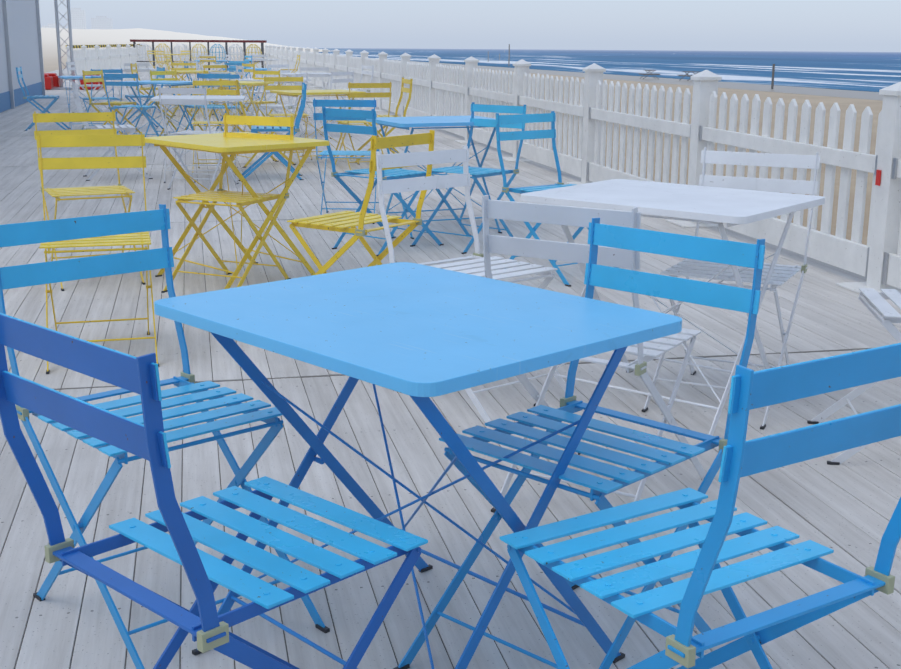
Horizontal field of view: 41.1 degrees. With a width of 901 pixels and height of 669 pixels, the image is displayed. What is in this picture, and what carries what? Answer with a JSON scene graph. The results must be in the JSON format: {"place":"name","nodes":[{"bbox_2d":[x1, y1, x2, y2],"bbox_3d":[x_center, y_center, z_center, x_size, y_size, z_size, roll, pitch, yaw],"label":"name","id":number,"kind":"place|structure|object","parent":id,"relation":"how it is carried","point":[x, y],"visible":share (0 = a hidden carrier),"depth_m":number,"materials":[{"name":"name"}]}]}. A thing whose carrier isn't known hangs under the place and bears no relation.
{"place":"outdoors","nodes":[
{"label":"outdoors","id":0,"kind":"place"},
{"bbox_2d":[41,28,331,55],"bbox_3d":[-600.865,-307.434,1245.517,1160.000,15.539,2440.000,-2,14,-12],"label":"dunes","id":1,"kind":"structure","parent":0,"point":[92,37],"depth_m":522.78,"materials":[{"name":"beige sand"}]},
{"bbox_2d":[42,24,63,27],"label":"highrise","id":2,"kind":"structure","parent":1,"relation":"on","point":[51,26],"depth_m":2304.99,"materials":[{"name":"white"}]},
{"bbox_2d":[67,8,85,28],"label":"highrise","id":3,"kind":"structure","parent":1,"relation":"on","point":[78,18],"depth_m":2127.60,"materials":[{"name":"white"}]},
{"bbox_2d":[91,16,112,28],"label":"highrise","id":4,"kind":"structure","parent":1,"relation":"on","point":[101,22],"depth_m":2183.22,"materials":[{"name":"white"}]},
{"bbox_2d":[43,55,882,244],"bbox_3d":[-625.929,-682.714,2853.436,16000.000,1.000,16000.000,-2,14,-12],"label":"sand ground","id":5,"kind":"structure","parent":0,"point":[50,63],"depth_m":26.73,"materials":[{"name":"beige sand"}]},
{"bbox_3d":[-6.329,-4.181,26.005,8.712,1.820,60.000,-3,14,-12],"label":"deck substructure","id":6,"kind":"object","parent":5,"relation":"on","visible":0},
{"bbox_2d":[0,68,900,668],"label":"deck planks","id":7,"kind":"object","parent":6,"relation":"on","point":[828,314],"visible":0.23,"depth_m":3.59,"materials":[{"name":"grey wood"}]},
{"bbox_2d":[0,0,45,112],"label":"building","id":8,"kind":"structure","parent":7,"relation":"on","point":[20,37],"depth_m":22.50,"materials":[{"name":"grey"}]},
{"bbox_2d":[16,67,70,130],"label":"blue chair","id":9,"kind":"object","parent":7,"relation":"on","point":[55,98],"visible":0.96,"depth_m":16.02,"materials":[{"name":"paint"}]},
{"bbox_2d":[51,0,80,89],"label":"truss tower","id":10,"kind":"structure","parent":7,"relation":"on","point":[59,49],"depth_m":29.27,"materials":[{"name":"grey metal"}]},
{"bbox_2d":[44,73,102,89],"bbox_3d":[-9.419,-6.250,29.636,1.600,0.360,1.400,-3,14,-12],"label":"crate","id":11,"kind":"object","parent":7,"relation":"on","point":[51,80],"visible":0.33,"depth_m":29.17,"materials":[{"name":"red plastic"}]},
{"bbox_2d":[58,76,117,129],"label":"blue table","id":12,"kind":"object","parent":7,"relation":"on","point":[72,77],"visible":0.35,"depth_m":16.13,"materials":[{"name":"paint"}]},
{"bbox_2d":[66,61,110,111],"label":"white chair","id":13,"kind":"object","parent":7,"relation":"on","point":[80,85],"visible":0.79,"depth_m":20.17,"materials":[{"name":"paint"}]},
{"bbox_2d":[33,110,144,290],"bbox_3d":[-1.839,-0.696,6.105,0.416,0.840,0.609,-6,15,-25],"label":"yellow chair","id":14,"kind":"object","parent":7,"relation":"on","point":[58,193],"visible":0.75,"depth_m":6.21,"materials":[{"name":"paint"}]},
{"bbox_2d":[36,132,158,373],"bbox_3d":[-1.365,-0.335,4.638,0.416,0.840,0.609,-3,14,-15],"label":"yellow chair","id":15,"kind":"object","parent":7,"relation":"on","point":[140,238],"visible":0.75,"depth_m":4.78,"materials":[{"name":"paint"}]},
{"bbox_2d":[82,69,122,132],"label":"blue chair","id":16,"kind":"object","parent":7,"relation":"on","point":[109,71],"visible":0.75,"depth_m":15.52,"materials":[{"name":"paint"}]},
{"bbox_2d":[82,70,140,134],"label":"yellow chair","id":17,"kind":"object","parent":7,"relation":"on","point":[119,103],"visible":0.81,"depth_m":14.62,"materials":[{"name":"paint"}]},
{"bbox_2d":[72,82,152,180],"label":"white chair","id":18,"kind":"object","parent":7,"relation":"on","point":[125,128],"visible":0.77,"depth_m":10.47,"materials":[{"name":"paint"}]},
{"bbox_2d":[104,73,158,147],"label":"blue chair","id":19,"kind":"object","parent":7,"relation":"on","point":[124,84],"visible":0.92,"depth_m":13.55,"materials":[{"name":"paint"}]},
{"bbox_2d":[114,68,159,110],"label":"white table","id":20,"kind":"object","parent":7,"relation":"on","point":[152,69],"visible":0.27,"depth_m":20.44,"materials":[{"name":"paint"}]},
{"bbox_2d":[124,63,159,113],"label":"white chair","id":21,"kind":"object","parent":7,"relation":"on","point":[138,70],"visible":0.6,"depth_m":19.64,"materials":[{"name":"paint"}]},
{"bbox_2d":[121,67,164,128],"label":"blue chair","id":22,"kind":"object","parent":7,"relation":"on","point":[142,96],"visible":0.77,"depth_m":16.54,"materials":[{"name":"paint"}]},
{"bbox_2d":[138,43,152,68],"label":"wire chair","id":23,"kind":"object","parent":7,"relation":"on","point":[139,46],"visible":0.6,"depth_m":48.59,"materials":[{"name":"white paint"}]},
{"bbox_2d":[130,63,175,116],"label":"yellow chair","id":24,"kind":"object","parent":7,"relation":"on","point":[136,71],"visible":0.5,"depth_m":19.09,"materials":[{"name":"paint"}]},
{"bbox_2d":[147,50,164,68],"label":"yellow chair","id":25,"kind":"object","parent":7,"relation":"on","point":[156,58],"visible":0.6,"depth_m":43.45,"materials":[{"name":"paint"}]},
{"bbox_2d":[120,80,195,134],"bbox_3d":[-3.456,-2.682,14.468,0.780,0.717,0.640,6,15,22],"label":"blue table","id":26,"kind":"object","parent":7,"relation":"on","point":[173,83],"visible":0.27,"depth_m":14.35,"materials":[{"name":"paint"}]},
{"bbox_2d":[154,43,170,69],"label":"wire chair","id":27,"kind":"object","parent":7,"relation":"on","point":[164,53],"visible":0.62,"depth_m":48.69,"materials":[{"name":"yellow paint"}]},
{"bbox_2d":[154,51,170,70],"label":"yellow chair","id":28,"kind":"object","parent":7,"relation":"on","point":[164,58],"visible":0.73,"depth_m":42.42,"materials":[{"name":"paint"}]},
{"bbox_2d":[0,204,329,668],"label":"blue chair","id":29,"kind":"object","parent":7,"relation":"on","point":[24,233],"visible":0.77,"depth_m":2.53,"materials":[{"name":"paint"}]},
{"bbox_2d":[165,55,186,87],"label":"yellow chair","id":30,"kind":"object","parent":7,"relation":"on","point":[173,67],"visible":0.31,"depth_m":29.63,"materials":[{"name":"paint"}]},
{"bbox_2d":[164,54,188,70],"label":"yellow table","id":31,"kind":"object","parent":7,"relation":"on","point":[179,57],"visible":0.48,"depth_m":43.09,"materials":[{"name":"paint"}]},
{"bbox_2d":[150,70,203,135],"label":"yellow chair","id":32,"kind":"object","parent":7,"relation":"on","point":[167,79],"visible":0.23,"depth_m":14.76,"materials":[{"name":"paint"}]},
{"bbox_2d":[162,62,197,111],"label":"white chair","id":33,"kind":"object","parent":7,"relation":"on","point":[187,86],"visible":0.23,"depth_m":20.81,"materials":[{"name":"paint"}]},
{"bbox_2d":[173,44,189,62],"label":"wire chair","id":34,"kind":"object","parent":7,"relation":"on","point":[179,53],"visible":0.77,"depth_m":48.82,"materials":[{"name":"white paint"}]},
{"bbox_2d":[174,51,189,67],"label":"yellow chair","id":35,"kind":"object","parent":7,"relation":"on","point":[180,57],"visible":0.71,"depth_m":44.00,"materials":[{"name":"paint"}]},
{"bbox_2d":[171,62,196,110],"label":"yellow chair","id":36,"kind":"object","parent":7,"relation":"on","point":[181,64],"visible":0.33,"depth_m":20.34,"materials":[{"name":"paint"}]},
{"bbox_2d":[188,51,200,67],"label":"white chair","id":37,"kind":"object","parent":7,"relation":"on","point":[197,58],"visible":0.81,"depth_m":43.16,"materials":[{"name":"paint"}]},
{"bbox_2d":[172,70,220,116],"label":"yellow table","id":38,"kind":"object","parent":7,"relation":"on","point":[191,72],"visible":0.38,"depth_m":19.17,"materials":[{"name":"paint"}]},
{"bbox_2d":[150,95,244,182],"bbox_3d":[-2.195,-1.724,10.570,0.780,0.717,0.640,-2,14,-8],"label":"white table","id":39,"kind":"object","parent":7,"relation":"on","point":[220,98],"visible":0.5,"depth_m":10.42,"materials":[{"name":"paint"}]},
{"bbox_2d":[158,86,238,189],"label":"white chair","id":40,"kind":"object","parent":7,"relation":"on","point":[182,101],"visible":0.79,"depth_m":9.66,"materials":[{"name":"paint"}]},
{"bbox_2d":[130,39,266,69],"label":"railing","id":41,"kind":"object","parent":7,"relation":"on","point":[244,42],"visible":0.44,"depth_m":48.63,"materials":[{"name":"brown metal"}]},
{"bbox_2d":[184,61,212,101],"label":"blue chair","id":42,"kind":"object","parent":7,"relation":"on","point":[189,74],"visible":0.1,"depth_m":21.43,"materials":[{"name":"paint"}]},
{"bbox_2d":[191,44,207,65],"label":"wire chair","id":43,"kind":"object","parent":7,"relation":"on","point":[204,52],"visible":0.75,"depth_m":48.94,"materials":[{"name":"yellow paint"}]},
{"bbox_2d":[184,73,229,130],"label":"blue chair","id":44,"kind":"object","parent":7,"relation":"on","point":[196,106],"visible":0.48,"depth_m":14.07,"materials":[{"name":"paint"}]},
{"bbox_2d":[187,64,226,118],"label":"yellow chair","id":45,"kind":"object","parent":7,"relation":"on","point":[213,66],"visible":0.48,"depth_m":18.65,"materials":[{"name":"paint"}]},
{"bbox_2d":[196,55,218,87],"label":"white chair","id":46,"kind":"object","parent":7,"relation":"on","point":[204,59],"visible":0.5,"depth_m":30.61,"materials":[{"name":"paint"}]},
{"bbox_2d":[199,56,217,88],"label":"yellow chair","id":47,"kind":"object","parent":7,"relation":"on","point":[208,61],"visible":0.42,"depth_m":29.01,"materials":[{"name":"paint"}]},
{"bbox_2d":[194,60,227,70],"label":"blue table","id":48,"kind":"object","parent":7,"relation":"on","point":[222,61],"visible":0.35,"depth_m":29.82,"materials":[{"name":"paint"}]},
{"bbox_2d":[0,313,427,668],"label":"blue chair","id":49,"kind":"object","parent":7,"relation":"on","point":[207,574],"visible":1,"depth_m":1.73,"materials":[{"name":"paint"}]},
{"bbox_2d":[191,81,237,172],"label":"yellow chair","id":50,"kind":"object","parent":7,"relation":"on","point":[216,83],"visible":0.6,"depth_m":11.41,"materials":[{"name":"paint"}]},
{"bbox_2d":[209,44,225,69],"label":"wire chair","id":51,"kind":"object","parent":7,"relation":"on","point":[219,52],"visible":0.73,"depth_m":49.10,"materials":[{"name":"blue paint"}]},
{"bbox_2d":[201,73,239,131],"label":"blue chair","id":52,"kind":"object","parent":7,"relation":"on","point":[220,76],"visible":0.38,"depth_m":13.53,"materials":[{"name":"paint"}]},
{"bbox_2d":[161,113,293,292],"bbox_3d":[-1.093,-0.646,5.924,0.416,0.840,0.610,6,15,23],"label":"yellow chair","id":53,"kind":"object","parent":7,"relation":"on","point":[238,198],"visible":0.9,"depth_m":6.01,"materials":[{"name":"paint"}]},
{"bbox_2d":[192,81,273,133],"bbox_3d":[-2.596,-2.672,14.452,0.780,0.717,0.640,5,14,17],"label":"yellow table","id":54,"kind":"object","parent":7,"relation":"on","point":[253,83],"visible":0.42,"depth_m":14.36,"materials":[{"name":"paint"}]},
{"bbox_2d":[212,63,254,114],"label":"yellow chair","id":55,"kind":"object","parent":7,"relation":"on","point":[249,65],"visible":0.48,"depth_m":19.75,"materials":[{"name":"paint"}]},
{"bbox_2d":[208,71,261,132],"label":"white chair","id":56,"kind":"object","parent":7,"relation":"on","point":[211,72],"visible":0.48,"depth_m":14.85,"materials":[{"name":"paint"}]},
{"bbox_2d":[226,54,244,78],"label":"white chair","id":57,"kind":"object","parent":7,"relation":"on","point":[230,60],"visible":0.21,"depth_m":32.02,"materials":[{"name":"paint"}]},
{"bbox_2d":[228,44,243,65],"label":"wire chair","id":58,"kind":"object","parent":7,"relation":"on","point":[237,52],"visible":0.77,"depth_m":49.23,"materials":[{"name":"white paint"}]},
{"bbox_2d":[145,132,328,288],"bbox_3d":[-1.090,-0.633,6.122,0.640,0.717,0.780,-12,18,-42],"label":"yellow table","id":59,"kind":"object","parent":7,"relation":"on","point":[225,147],"visible":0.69,"depth_m":5.95,"materials":[{"name":"paint"}]},
{"bbox_2d":[229,55,251,86],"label":"blue chair","id":60,"kind":"object","parent":7,"relation":"on","point":[245,60],"visible":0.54,"depth_m":30.18,"materials":[{"name":"paint"}]},
{"bbox_2d":[225,62,257,110],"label":"blue chair","id":61,"kind":"object","parent":7,"relation":"on","point":[234,69],"visible":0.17,"depth_m":20.70,"materials":[{"name":"paint"}]},
{"bbox_2d":[229,60,258,106],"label":"blue chair","id":62,"kind":"object","parent":7,"relation":"on","point":[247,62],"visible":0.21,"depth_m":22.45,"materials":[{"name":"paint"}]},
{"bbox_2d":[223,68,270,100],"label":"blue table","id":63,"kind":"object","parent":7,"relation":"on","point":[260,69],"visible":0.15,"depth_m":21.42,"materials":[{"name":"paint"}]},
{"bbox_2d":[246,44,261,67],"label":"wire chair","id":64,"kind":"object","parent":7,"relation":"on","point":[255,52],"visible":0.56,"depth_m":49.42,"materials":[{"name":"yellow paint"}]},
{"bbox_2d":[232,70,279,134],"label":"yellow chair","id":65,"kind":"object","parent":7,"relation":"on","point":[267,73],"visible":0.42,"depth_m":15.21,"materials":[{"name":"paint"}]},
{"bbox_2d":[236,65,276,116],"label":"white chair","id":66,"kind":"object","parent":7,"relation":"on","point":[242,73],"visible":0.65,"depth_m":18.05,"materials":[{"name":"paint"}]},
{"bbox_2d":[219,79,295,167],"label":"yellow chair","id":67,"kind":"object","parent":7,"relation":"on","point":[241,130],"visible":0.42,"depth_m":11.69,"materials":[{"name":"paint"}]},
{"bbox_2d":[252,55,273,86],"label":"white chair","id":68,"kind":"object","parent":7,"relation":"on","point":[260,60],"visible":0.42,"depth_m":31.35,"materials":[{"name":"paint"}]},
{"bbox_2d":[252,59,278,85],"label":"chair","id":69,"kind":"object","parent":7,"relation":"on","point":[275,69],"visible":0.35,"depth_m":32.31,"materials":[{"name":"paint"}]},
{"bbox_2d":[238,82,306,180],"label":"blue chair","id":70,"kind":"object","parent":7,"relation":"on","point":[255,129],"visible":0.83,"depth_m":10.50,"materials":[{"name":"paint"}]},
{"bbox_2d":[237,78,310,133],"bbox_3d":[-2.295,-2.947,15.593,0.780,0.717,0.640,6,15,21],"label":"white table","id":71,"kind":"object","parent":7,"relation":"on","point":[252,79],"visible":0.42,"depth_m":15.51,"materials":[{"name":"paint"}]},
{"bbox_2d":[259,72,307,137],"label":"white chair","id":72,"kind":"object","parent":7,"relation":"on","point":[288,106],"visible":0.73,"depth_m":14.12,"materials":[{"name":"paint"}]},
{"bbox_2d":[264,76,311,160],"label":"yellow chair","id":73,"kind":"object","parent":7,"relation":"on","point":[283,79],"visible":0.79,"depth_m":12.66,"materials":[{"name":"paint"}]},
{"bbox_2d":[277,55,299,85],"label":"yellow chair","id":74,"kind":"object","parent":7,"relation":"on","point":[293,69],"visible":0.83,"depth_m":32.37,"materials":[{"name":"paint"}]},
{"bbox_2d":[267,64,310,117],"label":"white chair","id":75,"kind":"object","parent":7,"relation":"on","point":[280,66],"visible":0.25,"depth_m":19.29,"materials":[{"name":"paint"}]},
{"bbox_2d":[280,73,332,120],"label":"white table","id":76,"kind":"object","parent":7,"relation":"on","point":[288,74],"visible":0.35,"depth_m":18.41,"materials":[{"name":"paint"}]},
{"bbox_2d":[300,67,331,123],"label":"white chair","id":77,"kind":"object","parent":7,"relation":"on","point":[314,69],"visible":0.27,"depth_m":17.44,"materials":[{"name":"paint"}]},
{"bbox_2d":[270,89,365,166],"bbox_3d":[-1.320,-2.066,12.002,0.780,0.717,0.640,-7,16,-28],"label":"yellow table","id":78,"kind":"object","parent":7,"relation":"on","point":[334,92],"visible":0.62,"depth_m":11.84,"materials":[{"name":"paint"}]},
{"bbox_2d":[300,71,353,138],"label":"white chair","id":79,"kind":"object","parent":7,"relation":"on","point":[339,80],"visible":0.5,"depth_m":15.15,"materials":[{"name":"paint"}]},
{"bbox_2d":[313,98,378,223],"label":"blue chair","id":80,"kind":"object","parent":7,"relation":"on","point":[343,103],"visible":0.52,"depth_m":7.89,"materials":[{"name":"paint"}]},
{"bbox_2d":[340,65,373,109],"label":"white chair","id":81,"kind":"object","parent":7,"relation":"on","point":[367,72],"visible":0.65,"depth_m":18.93,"materials":[{"name":"paint"}]},
{"bbox_2d":[287,130,434,274],"bbox_3d":[-0.432,-0.458,5.169,0.609,0.840,0.416,10,17,34],"label":"yellow chair","id":82,"kind":"object","parent":7,"relation":"on","point":[343,221],"visible":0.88,"depth_m":5.06,"materials":[{"name":"paint"}]},
{"bbox_2d":[335,82,391,169],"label":"yellow chair","id":83,"kind":"object","parent":7,"relation":"on","point":[369,95],"visible":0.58,"depth_m":11.14,"materials":[{"name":"paint"}]},
{"bbox_2d":[350,78,412,162],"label":"yellow chair","id":84,"kind":"object","parent":7,"relation":"on","point":[407,90],"visible":0.62,"depth_m":12.29,"materials":[{"name":"paint"}]},
{"bbox_2d":[322,106,443,255],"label":"blue chair","id":85,"kind":"object","parent":7,"relation":"on","point":[395,173],"visible":0.81,"depth_m":6.92,"materials":[{"name":"paint"}]},
{"bbox_2d":[154,262,681,668],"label":"blue table","id":86,"kind":"object","parent":7,"relation":"on","point":[419,334],"visible":0.92,"depth_m":2.15,"materials":[{"name":"paint"}]},
{"bbox_2d":[366,116,501,238],"bbox_3d":[-0.076,-1.030,7.779,0.780,0.717,0.640,-6,15,-23],"label":"blue table","id":87,"kind":"object","parent":7,"relation":"on","point":[430,122],"visible":0.69,"depth_m":7.67,"materials":[{"name":"paint"}]},
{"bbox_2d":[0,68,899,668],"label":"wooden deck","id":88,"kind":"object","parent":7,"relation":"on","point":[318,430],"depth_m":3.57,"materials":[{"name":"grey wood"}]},
{"bbox_2d":[410,102,525,253],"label":"blue chair","id":89,"kind":"object","parent":7,"relation":"on","point":[477,172],"visible":0.75,"depth_m":7.26,"materials":[{"name":"paint"}]},
{"bbox_2d":[376,146,577,422],"bbox_3d":[0.093,-0.188,4.076,0.416,0.840,0.609,-11,18,-40],"label":"white chair","id":90,"kind":"object","parent":7,"relation":"on","point":[422,183],"visible":0.56,"depth_m":4.13,"materials":[{"name":"paint"}]},
{"bbox_2d":[65,44,900,293],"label":"picket fence","id":91,"kind":"object","parent":7,"relation":"on","point":[443,90],"visible":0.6,"depth_m":8.69,"materials":[{"name":"white wood"}]},
{"bbox_2d":[66,44,141,47],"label":"hazard tape","id":92,"kind":"object","parent":91,"relation":"attached to","point":[92,46],"visible":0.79,"depth_m":40.54,"materials":[{"name":"yellow plastic"}]},
{"bbox_2d":[875,170,881,185],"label":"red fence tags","id":93,"kind":"object","parent":91,"relation":"attached to","point":[878,177],"visible":1,"depth_m":5.88,"materials":[{"name":"red plastic"}]},
{"bbox_2d":[496,111,618,286],"bbox_3d":[0.577,-0.725,6.297,0.416,0.840,0.610,-10,17,-36],"label":"blue chair","id":94,"kind":"object","parent":7,"relation":"on","point":[524,118],"visible":0.52,"depth_m":6.38,"materials":[{"name":"paint"}]},
{"bbox_2d":[393,218,764,668],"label":"blue chair","id":95,"kind":"object","parent":7,"relation":"on","point":[550,419],"visible":0.75,"depth_m":2.35,"materials":[{"name":"paint"}]},
{"bbox_2d":[482,195,705,523],"bbox_3d":[0.403,0.037,3.159,0.416,0.840,0.610,9,16,31],"label":"white chair","id":96,"kind":"object","parent":7,"relation":"on","point":[550,214],"visible":0.67,"depth_m":2.90,"materials":[{"name":"paint"}]},
{"bbox_2d":[520,179,824,435],"bbox_3d":[0.722,-0.105,4.005,0.800,0.717,0.630,11,17,37],"label":"white table","id":97,"kind":"object","parent":7,"relation":"on","point":[720,206],"visible":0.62,"depth_m":3.84,"materials":[{"name":"paint"}]},
{"bbox_2d":[499,343,900,668],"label":"blue chair","id":98,"kind":"object","parent":7,"relation":"on","point":[750,389],"visible":1,"depth_m":1.70,"materials":[{"name":"paint"}]},
{"bbox_2d":[642,147,819,429],"bbox_3d":[0.956,-0.182,4.076,0.416,0.840,0.609,7,15,26],"label":"white chair","id":99,"kind":"object","parent":7,"relation":"on","point":[693,268],"visible":0.85,"depth_m":4.17,"materials":[{"name":"paint"}]},
{"bbox_2d":[807,288,900,464],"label":"white chair","id":100,"kind":"object","parent":7,"relation":"on","point":[883,311],"visible":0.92,"depth_m":3.63,"materials":[{"name":"paint"}]},
{"bbox_2d":[39,0,900,50],"label":"sky","id":101,"kind":"structure","parent":0,"point":[776,25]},
{"bbox_2d":[302,47,900,91],"bbox_3d":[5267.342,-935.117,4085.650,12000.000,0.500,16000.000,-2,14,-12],"label":"sea","id":102,"kind":"structure","parent":0,"point":[872,71],"depth_m":149.40,"materials":[{"name":"blue liquid"}]},
{"bbox_2d":[395,60,882,100],"bbox_3d":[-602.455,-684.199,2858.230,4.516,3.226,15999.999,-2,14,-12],"label":"wet sand","id":103,"kind":"structure","parent":0,"point":[820,92],"depth_m":53.63,"materials":[{"name":"beige sand"}]},
{"bbox_2d":[488,44,774,88],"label":"beach poles","id":104,"kind":"object","parent":103,"relation":"on","point":[773,71],"visible":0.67,"depth_m":49.04,"materials":[{"name":"grey wood"}]},
{"bbox_2d":[639,70,659,78],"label":"beach table","id":105,"kind":"object","parent":103,"relation":"on","point":[651,74],"visible":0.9,"depth_m":63.85,"materials":[{"name":"grey wood"}]},
{"bbox_2d":[679,71,698,80],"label":"beach table","id":106,"kind":"object","parent":103,"relation":"on","point":[687,75],"visible":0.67,"depth_m":60.76,"materials":[{"name":"grey wood"}]}
]}

